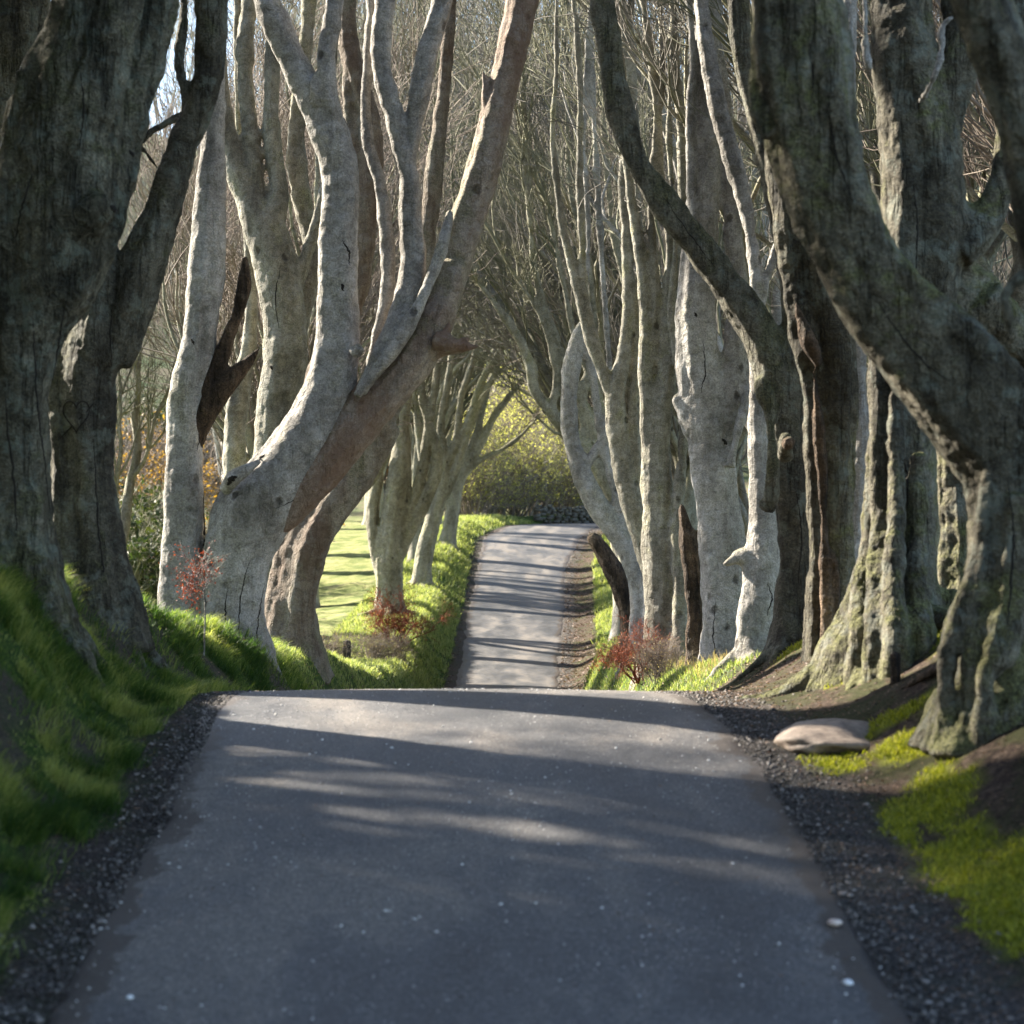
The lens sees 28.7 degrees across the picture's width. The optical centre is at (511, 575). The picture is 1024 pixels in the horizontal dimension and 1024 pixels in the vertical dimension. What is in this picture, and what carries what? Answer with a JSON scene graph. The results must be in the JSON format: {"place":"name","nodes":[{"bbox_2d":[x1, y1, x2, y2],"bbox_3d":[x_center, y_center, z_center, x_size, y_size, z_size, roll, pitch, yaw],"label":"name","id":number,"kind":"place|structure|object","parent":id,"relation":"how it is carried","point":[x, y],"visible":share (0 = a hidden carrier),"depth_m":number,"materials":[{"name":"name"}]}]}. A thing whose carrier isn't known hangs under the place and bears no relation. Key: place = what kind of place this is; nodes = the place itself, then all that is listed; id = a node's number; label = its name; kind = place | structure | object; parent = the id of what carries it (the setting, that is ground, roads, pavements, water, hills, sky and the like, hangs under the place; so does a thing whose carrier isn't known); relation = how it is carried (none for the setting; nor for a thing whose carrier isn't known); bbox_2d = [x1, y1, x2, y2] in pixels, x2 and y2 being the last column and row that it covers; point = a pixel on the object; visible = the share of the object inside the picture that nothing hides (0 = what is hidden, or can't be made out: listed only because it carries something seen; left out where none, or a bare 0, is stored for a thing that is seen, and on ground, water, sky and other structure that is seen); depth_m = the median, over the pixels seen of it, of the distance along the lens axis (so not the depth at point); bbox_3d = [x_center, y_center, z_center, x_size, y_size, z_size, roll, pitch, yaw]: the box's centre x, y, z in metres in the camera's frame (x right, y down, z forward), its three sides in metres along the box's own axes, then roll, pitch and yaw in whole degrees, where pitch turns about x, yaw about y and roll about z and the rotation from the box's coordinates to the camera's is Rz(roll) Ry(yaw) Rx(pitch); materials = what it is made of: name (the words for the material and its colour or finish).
{"place":"outdoors","nodes":[
{"label":"outdoors","id":0,"kind":"place"},
{"bbox_2d":[0,545,323,975],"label":"grass","id":1,"kind":"structure","parent":0,"point":[171,691],"depth_m":16.22,"materials":[{"name":"plant"}]},
{"bbox_2d":[49,523,918,1023],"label":"road","id":2,"kind":"structure","parent":0,"point":[377,817],"depth_m":12.48,"materials":[{"name":"asphalt"}]},
{"bbox_2d":[55,688,905,1023],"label":"stone chippings","id":3,"kind":"object","parent":2,"relation":"on","point":[457,856],"visible":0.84,"depth_m":12.91,"materials":[{"name":"stone"}]},
{"bbox_2d":[827,919,842,926],"bbox_3d":[1.847,1.988,11.434,0.088,0.045,0.101,0,0,0],"label":"pebble","id":4,"kind":"object","parent":2,"relation":"on","point":[834,922],"visible":1,"depth_m":11.41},
{"bbox_2d":[842,979,853,985],"bbox_3d":[1.746,2.120,10.400,0.058,0.036,0.074,0,0,-31],"label":"pebble","id":5,"kind":"object","parent":2,"relation":"on","point":[847,982],"visible":1,"depth_m":10.38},
{"bbox_2d":[149,0,858,211],"label":"sky","id":6,"kind":"structure","parent":0,"point":[229,5],"materials":[{"name":"white"}]},
{"bbox_2d":[0,135,1023,1023],"bbox_3d":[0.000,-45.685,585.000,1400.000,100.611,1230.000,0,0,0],"label":"ground","id":7,"kind":"structure","parent":0,"point":[348,575],"depth_m":14.30,"materials":[{"name":"plant"}]},
{"bbox_2d":[0,0,50,140],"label":"beech tree","id":8,"kind":"object","parent":7,"relation":"on","point":[22,22],"visible":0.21,"depth_m":22.67,"materials":[{"name":"grey plant"}]},
{"bbox_2d":[0,0,179,706],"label":"beech tree","id":9,"kind":"object","parent":7,"relation":"on","point":[90,74],"visible":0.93,"depth_m":17.57,"materials":[{"name":"grey plant"}]},
{"bbox_2d":[114,402,146,448],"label":"shrub","id":10,"kind":"object","parent":7,"relation":"on","point":[126,426],"visible":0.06,"depth_m":174.87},
{"bbox_2d":[120,155,145,248],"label":"bare tree","id":11,"kind":"object","parent":7,"relation":"on","point":[129,219],"depth_m":172.74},
{"bbox_2d":[48,0,227,676],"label":"beech tree","id":12,"kind":"object","parent":7,"relation":"on","point":[102,345],"visible":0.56,"depth_m":20.76,"materials":[{"name":"grey plant"}]},
{"bbox_2d":[114,428,164,490],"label":"shrub","id":13,"kind":"object","parent":7,"relation":"on","point":[141,459],"visible":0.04,"depth_m":156.94,"materials":[{"name":"orange plant"}]},
{"bbox_2d":[114,425,165,468],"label":"shrub","id":14,"kind":"object","parent":7,"relation":"on","point":[116,449],"visible":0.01,"depth_m":164.69,"materials":[{"name":"brown plant"}]},
{"bbox_2d":[118,472,163,529],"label":"shrub","id":15,"kind":"object","parent":7,"relation":"on","point":[147,496],"visible":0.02,"depth_m":110.86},
{"bbox_2d":[117,378,166,442],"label":"shrub","id":16,"kind":"object","parent":7,"relation":"on","point":[160,415],"visible":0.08,"depth_m":184.65,"materials":[{"name":"green plant"}]},
{"bbox_2d":[118,473,208,606],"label":"shrub","id":17,"kind":"object","parent":7,"relation":"on","point":[143,545],"visible":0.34,"depth_m":83.70,"materials":[{"name":"green plant"}]},
{"bbox_2d":[118,489,208,589],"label":"shrub","id":18,"kind":"object","parent":7,"relation":"on","point":[149,518],"visible":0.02,"depth_m":96.41,"materials":[{"name":"green plant"}]},
{"bbox_2d":[114,413,218,512],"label":"shrub","id":19,"kind":"object","parent":7,"relation":"on","point":[148,459],"visible":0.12,"depth_m":134.84,"materials":[{"name":"orange plant"}]},
{"bbox_2d":[114,405,220,517],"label":"shrub","id":20,"kind":"object","parent":7,"relation":"on","point":[159,472],"visible":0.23,"depth_m":126.12,"materials":[{"name":"orange plant"}]},
{"bbox_2d":[123,411,213,469],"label":"shrub","id":21,"kind":"object","parent":7,"relation":"on","point":[164,435],"visible":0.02,"depth_m":170.83,"materials":[{"name":"orange plant"}]},
{"bbox_2d":[143,493,212,527],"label":"shrub","id":22,"kind":"object","parent":7,"relation":"on","point":[149,494],"visible":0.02,"depth_m":98.38,"materials":[{"name":"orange plant"}]},
{"bbox_2d":[149,540,229,655],"bbox_3d":[-3.726,0.314,23.471,0.818,1.466,0.702,0,0,40],"label":"sapling","id":23,"kind":"object","parent":7,"relation":"on","point":[201,570],"visible":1,"depth_m":23.46,"materials":[{"name":"red plant"}]},
{"bbox_2d":[163,429,220,496],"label":"shrub","id":24,"kind":"object","parent":7,"relation":"on","point":[205,456],"visible":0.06,"depth_m":167.28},
{"bbox_2d":[114,4,299,543],"bbox_3d":[-14.363,-10.783,63.509,13.214,29.074,14.530,0,0,12],"label":"bare tree","id":25,"kind":"object","parent":7,"relation":"on","point":[136,466],"visible":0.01,"depth_m":61.34,"materials":[{"name":"grey plant"}]},
{"bbox_2d":[169,20,319,333],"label":"bare tree","id":26,"kind":"object","parent":7,"relation":"on","point":[227,185],"depth_m":102.69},
{"bbox_2d":[127,0,413,481],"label":"bare tree","id":27,"kind":"object","parent":7,"relation":"on","point":[217,453],"visible":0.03,"depth_m":111.86,"materials":[{"name":"grey plant"}]},
{"bbox_2d":[222,0,337,664],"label":"beech tree","id":28,"kind":"object","parent":7,"relation":"on","point":[284,279],"visible":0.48,"depth_m":35.86,"materials":[{"name":"grey plant"}]},
{"bbox_2d":[121,0,479,497],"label":"bare tree","id":29,"kind":"object","parent":7,"relation":"on","point":[220,433],"visible":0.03,"depth_m":59.20,"materials":[{"name":"plant"}]},
{"bbox_2d":[118,0,514,494],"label":"beech tree","id":30,"kind":"object","parent":7,"relation":"on","point":[224,312],"visible":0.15,"depth_m":49.08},
{"bbox_2d":[320,622,368,659],"bbox_3d":[-4.657,1.911,52.047,1.926,1.380,2.201,0,0,24],"label":"dry bush","id":31,"kind":"object","parent":7,"relation":"on","point":[334,647],"visible":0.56,"depth_m":51.91,"materials":[{"name":"beige plant"}]},
{"bbox_2d":[128,0,561,445],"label":"bare tree","id":32,"kind":"object","parent":7,"relation":"on","point":[193,39],"visible":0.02,"depth_m":74.21,"materials":[{"name":"plant"}]},
{"bbox_2d":[343,640,350,658],"bbox_3d":[-4.313,2.083,51.999,0.291,0.802,0.267,0,0,-30],"label":"fence post","id":33,"kind":"object","parent":7,"relation":"on","point":[348,646],"visible":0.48,"depth_m":51.92,"materials":[{"name":"grey wood"}]},
{"bbox_2d":[157,0,538,673],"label":"beech tree","id":34,"kind":"object","parent":7,"relation":"on","point":[283,482],"visible":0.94,"depth_m":26.79,"materials":[{"name":"silver plant"}]},
{"bbox_2d":[264,0,456,684],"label":"beech tree","id":35,"kind":"object","parent":7,"relation":"on","point":[297,567],"visible":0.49,"depth_m":32.81,"materials":[{"name":"brown plant"}]},
{"bbox_2d":[151,0,584,491],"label":"bare tree","id":36,"kind":"object","parent":7,"relation":"on","point":[397,420],"visible":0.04,"depth_m":66.74,"materials":[{"name":"plant"}]},
{"bbox_2d":[351,626,403,659],"bbox_3d":[-4.096,2.163,59.982,1.926,1.380,2.201,0,0,-2],"label":"dry bush","id":37,"kind":"object","parent":7,"relation":"on","point":[374,648],"visible":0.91,"depth_m":59.82,"materials":[{"name":"beige plant"}]},
{"bbox_2d":[369,627,418,662],"bbox_3d":[-3.631,2.223,61.947,1.926,1.380,2.201,0,0,30],"label":"dry bush","id":38,"kind":"object","parent":7,"relation":"on","point":[402,646],"visible":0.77,"depth_m":61.89,"materials":[{"name":"brown plant"}]},
{"bbox_2d":[231,0,570,607],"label":"bare tree","id":39,"kind":"object","parent":7,"relation":"on","point":[318,605],"depth_m":86.37,"materials":[{"name":"grey plant"}]},
{"bbox_2d":[314,0,489,524],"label":"bare tree","id":40,"kind":"object","parent":7,"relation":"on","point":[380,506],"depth_m":135.73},
{"bbox_2d":[360,578,456,644],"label":"bramble bush","id":41,"kind":"object","parent":7,"relation":"on","point":[396,621],"visible":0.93,"depth_m":69.74,"materials":[{"name":"red plant"}]},
{"bbox_2d":[295,0,538,618],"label":"beech tree","id":42,"kind":"object","parent":7,"relation":"on","point":[392,531],"visible":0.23,"depth_m":79.76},
{"bbox_2d":[369,3,548,524],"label":"beech tree","id":43,"kind":"object","parent":7,"relation":"on","point":[460,157],"depth_m":117.77,"materials":[{"name":"grey plant"}]},
{"bbox_2d":[391,6,546,465],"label":"beech tree","id":44,"kind":"object","parent":7,"relation":"on","point":[411,435],"visible":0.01,"depth_m":110.45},
{"bbox_2d":[405,13,549,591],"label":"beech tree","id":45,"kind":"object","parent":7,"relation":"on","point":[454,453],"visible":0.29,"depth_m":94.82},
{"bbox_2d":[397,0,557,563],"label":"beech tree","id":46,"kind":"object","parent":7,"relation":"on","point":[451,412],"visible":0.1,"depth_m":102.83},
{"bbox_2d":[229,0,741,490],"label":"beech tree","id":47,"kind":"object","parent":7,"relation":"on","point":[545,374],"visible":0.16,"depth_m":62.63,"materials":[{"name":"grey plant"}]},
{"bbox_2d":[444,399,533,514],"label":"shrub","id":48,"kind":"object","parent":7,"relation":"on","point":[506,422],"visible":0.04,"depth_m":145.55,"materials":[{"name":"yellow plant"}]},
{"bbox_2d":[436,82,548,551],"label":"beech tree","id":49,"kind":"object","parent":7,"relation":"on","point":[473,459],"visible":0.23,"depth_m":109.81,"materials":[{"name":"plant"}]},
{"bbox_2d":[456,342,534,430],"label":"shrub","id":50,"kind":"object","parent":7,"relation":"on","point":[502,394],"visible":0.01,"depth_m":177.96,"materials":[{"name":"green plant"}]},
{"bbox_2d":[459,411,536,518],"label":"shrub","id":51,"kind":"object","parent":7,"relation":"on","point":[470,493],"visible":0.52,"depth_m":135.27,"materials":[{"name":"green plant"}]},
{"bbox_2d":[381,36,615,614],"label":"beech tree","id":52,"kind":"object","parent":7,"relation":"on","point":[552,430],"visible":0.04,"depth_m":84.58,"materials":[{"name":"plant"}]},
{"bbox_2d":[317,0,680,500],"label":"beech tree","id":53,"kind":"object","parent":7,"relation":"on","point":[587,431],"visible":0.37,"depth_m":51.92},
{"bbox_2d":[464,371,541,434],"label":"shrub","id":54,"kind":"object","parent":7,"relation":"on","point":[502,397],"visible":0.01,"depth_m":170.32,"materials":[{"name":"green plant"}]},
{"bbox_2d":[452,367,558,511],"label":"shrub","id":55,"kind":"object","parent":7,"relation":"on","point":[519,410],"visible":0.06,"depth_m":157.11,"materials":[{"name":"yellow plant"}]},
{"bbox_2d":[452,420,569,515],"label":"shrub","id":56,"kind":"object","parent":7,"relation":"on","point":[493,510],"visible":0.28,"depth_m":139.51,"materials":[{"name":"green plant"}]},
{"bbox_2d":[0,668,1023,1023],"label":"gravel","id":57,"kind":"structure","parent":7,"relation":"on","point":[920,1004],"depth_m":12.31,"materials":[{"name":"gravel"}]},
{"bbox_2d":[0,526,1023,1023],"bbox_3d":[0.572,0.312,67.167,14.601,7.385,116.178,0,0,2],"label":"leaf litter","id":58,"kind":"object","parent":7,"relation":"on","point":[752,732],"visible":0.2,"depth_m":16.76,"materials":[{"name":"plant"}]},
{"bbox_2d":[461,403,563,516],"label":"shrub","id":59,"kind":"object","parent":7,"relation":"on","point":[533,452],"visible":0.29,"depth_m":142.22,"materials":[{"name":"green plant"}]},
{"bbox_2d":[469,373,556,505],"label":"shrub","id":60,"kind":"object","parent":7,"relation":"on","point":[516,411],"visible":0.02,"depth_m":161.93,"materials":[{"name":"green plant"}]},
{"bbox_2d":[459,38,571,363],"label":"beech tree","id":61,"kind":"object","parent":7,"relation":"on","point":[494,270],"visible":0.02,"depth_m":99.68,"materials":[{"name":"grey plant"}]},
{"bbox_2d":[275,513,760,690],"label":"grass","id":62,"kind":"structure","parent":7,"relation":"on","point":[423,598],"depth_m":77.17,"materials":[{"name":"plant"}]},
{"bbox_2d":[464,420,571,515],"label":"shrub","id":63,"kind":"object","parent":7,"relation":"on","point":[517,513],"visible":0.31,"depth_m":143.93,"materials":[{"name":"green plant"}]},
{"bbox_2d":[486,376,555,508],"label":"shrub","id":64,"kind":"object","parent":7,"relation":"on","point":[502,392],"visible":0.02,"depth_m":161.00,"materials":[{"name":"green plant"}]},
{"bbox_2d":[488,407,576,515],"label":"shrub","id":65,"kind":"object","parent":7,"relation":"on","point":[543,503],"visible":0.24,"depth_m":145.97,"materials":[{"name":"green plant"}]},
{"bbox_2d":[495,399,581,512],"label":"shrub","id":66,"kind":"object","parent":7,"relation":"on","point":[521,421],"visible":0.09,"depth_m":151.47,"materials":[{"name":"green plant"}]},
{"bbox_2d":[503,409,586,512],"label":"shrub","id":67,"kind":"object","parent":7,"relation":"on","point":[577,497],"visible":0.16,"depth_m":148.65,"materials":[{"name":"green plant"}]},
{"bbox_2d":[393,1,731,641],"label":"beech tree","id":68,"kind":"object","parent":7,"relation":"on","point":[615,625],"visible":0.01,"depth_m":78.69,"materials":[{"name":"grey plant"}]},
{"bbox_2d":[533,504,594,523],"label":"stone wall","id":69,"kind":"structure","parent":7,"relation":"on","point":[572,516],"depth_m":137.86,"materials":[{"name":"stone"}]},
{"bbox_2d":[376,1,766,494],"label":"beech tree","id":70,"kind":"object","parent":7,"relation":"on","point":[516,356],"visible":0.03,"depth_m":67.38,"materials":[{"name":"plant"}]},
{"bbox_2d":[550,0,642,575],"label":"beech tree","id":71,"kind":"object","parent":7,"relation":"on","point":[622,425],"visible":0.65,"depth_m":40.91,"materials":[{"name":"grey plant"}]},
{"bbox_2d":[560,0,644,683],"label":"beech tree","id":72,"kind":"object","parent":7,"relation":"on","point":[607,517],"visible":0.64,"depth_m":44.88,"materials":[{"name":"silver plant"}]},
{"bbox_2d":[459,2,755,563],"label":"beech tree","id":73,"kind":"object","parent":7,"relation":"on","point":[673,466],"depth_m":70.52,"materials":[{"name":"plant"}]},
{"bbox_2d":[587,533,629,647],"bbox_3d":[2.658,0.747,47.914,1.574,3.537,0.939,0,0,-19],"label":"tree stump","id":74,"kind":"object","parent":7,"relation":"on","point":[610,564],"visible":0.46,"depth_m":47.82,"materials":[{"name":"brown wood"}]},
{"bbox_2d":[602,630,642,664],"bbox_3d":[2.540,1.623,44.006,1.204,0.862,1.375,0,0,-25],"label":"dry bush","id":75,"kind":"object","parent":7,"relation":"on","point":[616,642],"visible":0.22,"depth_m":43.92,"materials":[{"name":"plant"}]},
{"bbox_2d":[477,1,775,541],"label":"bare tree","id":76,"kind":"object","parent":7,"relation":"on","point":[743,500],"visible":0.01,"depth_m":69.73,"materials":[{"name":"plant"}]},
{"bbox_2d":[586,609,678,683],"bbox_3d":[2.178,1.281,35.799,1.603,1.391,1.617,0,0,-12],"label":"bramble bush","id":77,"kind":"object","parent":7,"relation":"on","point":[614,657],"visible":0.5,"depth_m":35.86,"materials":[{"name":"red plant"}]},
{"bbox_2d":[427,0,860,529],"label":"beech tree","id":78,"kind":"object","parent":7,"relation":"on","point":[690,503],"visible":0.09,"depth_m":53.81,"materials":[{"name":"plant"}]},
{"bbox_2d":[530,28,761,472],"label":"bare tree","id":79,"kind":"object","parent":7,"relation":"on","point":[744,460],"depth_m":88.53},
{"bbox_2d":[614,0,687,690],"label":"beech tree","id":80,"kind":"object","parent":7,"relation":"on","point":[662,491],"visible":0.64,"depth_m":36.84,"materials":[{"name":"grey plant"}]},
{"bbox_2d":[617,626,696,685],"bbox_3d":[2.387,1.343,33.013,1.444,1.035,1.650,0,0,-3],"label":"dry bush","id":81,"kind":"object","parent":7,"relation":"on","point":[657,662],"visible":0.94,"depth_m":32.89,"materials":[{"name":"brown plant"}]},
{"bbox_2d":[594,650,726,683],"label":"dry grass","id":82,"kind":"structure","parent":7,"relation":"on","point":[693,661],"depth_m":28.78,"materials":[{"name":"plant"}]},
{"bbox_2d":[678,504,702,664],"bbox_3d":[3.104,0.472,33.972,0.978,3.366,1.056,0,0,0],"label":"dead tree","id":83,"kind":"object","parent":7,"relation":"on","point":[688,546],"visible":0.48,"depth_m":33.85,"materials":[{"name":"brown wood"}]},
{"bbox_2d":[589,0,809,689],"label":"beech tree","id":84,"kind":"object","parent":7,"relation":"on","point":[762,334],"visible":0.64,"depth_m":23.84,"materials":[{"name":"grey plant"}]},
{"bbox_2d":[672,0,749,661],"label":"beech tree","id":85,"kind":"object","parent":7,"relation":"on","point":[710,400],"visible":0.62,"depth_m":31.75,"materials":[{"name":"silver plant"}]},
{"bbox_2d":[457,0,1012,442],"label":"beech tree","id":86,"kind":"object","parent":7,"relation":"on","point":[774,308],"visible":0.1,"depth_m":46.34,"materials":[{"name":"plant"}]},
{"bbox_2d":[694,0,779,685],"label":"beech tree","id":87,"kind":"object","parent":7,"relation":"on","point":[756,557],"visible":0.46,"depth_m":26.89,"materials":[{"name":"silver plant"}]},
{"bbox_2d":[466,0,1011,578],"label":"beech tree","id":88,"kind":"object","parent":7,"relation":"on","point":[654,64],"visible":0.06,"depth_m":36.47,"materials":[{"name":"plant"}]},
{"bbox_2d":[574,0,1023,311],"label":"beech tree","id":89,"kind":"object","parent":7,"relation":"on","point":[869,156],"visible":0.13,"depth_m":30.06,"materials":[{"name":"grey plant"}]},
{"bbox_2d":[765,153,858,663],"bbox_3d":[4.411,-8.146,20.527,5.228,18.973,7.361,0,0,-41],"label":"beech tree","id":90,"kind":"object","parent":7,"relation":"on","point":[822,340],"visible":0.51,"depth_m":20.85,"materials":[{"name":"grey plant"}]},
{"bbox_2d":[619,64,1009,471],"bbox_3d":[9.265,-10.313,58.540,11.116,26.006,15.007,0,0,-9],"label":"bare tree","id":91,"kind":"object","parent":7,"relation":"on","point":[757,211],"depth_m":59.36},
{"bbox_2d":[774,718,869,754],"bbox_3d":[2.624,1.331,16.426,0.885,0.307,1.696,0,0,14],"label":"boulder","id":92,"kind":"object","parent":7,"relation":"on","point":[826,735],"visible":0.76,"depth_m":15.81,"materials":[{"name":"stone"}]},
{"bbox_2d":[844,0,869,562],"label":"beech tree","id":93,"kind":"object","parent":7,"relation":"on","point":[862,435],"visible":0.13,"depth_m":22.41,"materials":[{"name":"wood"}]},
{"bbox_2d":[751,0,1010,286],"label":"bare tree","id":94,"kind":"object","parent":7,"relation":"on","point":[1000,246],"depth_m":70.42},
{"bbox_2d":[739,0,1023,698],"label":"beech tree","id":95,"kind":"object","parent":7,"relation":"on","point":[899,596],"visible":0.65,"depth_m":18.67,"materials":[{"name":"grey plant"}]},
{"bbox_2d":[751,0,1016,241],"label":"beech tree","id":96,"kind":"object","parent":7,"relation":"on","point":[986,137],"visible":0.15,"depth_m":25.75,"materials":[{"name":"plant"}]},
{"bbox_2d":[748,0,1023,761],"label":"beech tree","id":97,"kind":"object","parent":7,"relation":"on","point":[951,372],"visible":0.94,"depth_m":14.70,"materials":[{"name":"grey plant"}]},
{"bbox_2d":[889,651,900,685],"bbox_3d":[3.326,0.859,17.344,0.115,0.396,0.122,0,0,39],"label":"tree stump","id":98,"kind":"object","parent":7,"relation":"on","point":[895,664],"visible":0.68,"depth_m":17.31,"materials":[{"name":"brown wood"}]},
{"bbox_2d":[769,629,1023,959],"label":"moss","id":99,"kind":"object","parent":7,"relation":"on","point":[908,824],"visible":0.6,"depth_m":12.96,"materials":[{"name":"plant"}]},
{"bbox_2d":[894,665,936,692],"bbox_3d":[3.574,0.798,16.461,0.150,0.446,1.018,0,0,-41],"label":"exposed root","id":100,"kind":"object","parent":7,"relation":"on","point":[931,672],"visible":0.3,"depth_m":16.56,"materials":[{"name":"brown wood"}]},
{"bbox_2d":[950,0,1023,334],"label":"beech tree","id":101,"kind":"object","parent":7,"relation":"on","point":[992,32],"visible":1,"depth_m":12.37,"materials":[{"name":"grey plant"}]},
{"bbox_2d":[981,142,1012,286],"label":"bare tree","id":102,"kind":"object","parent":7,"relation":"on","point":[1003,266],"depth_m":156.37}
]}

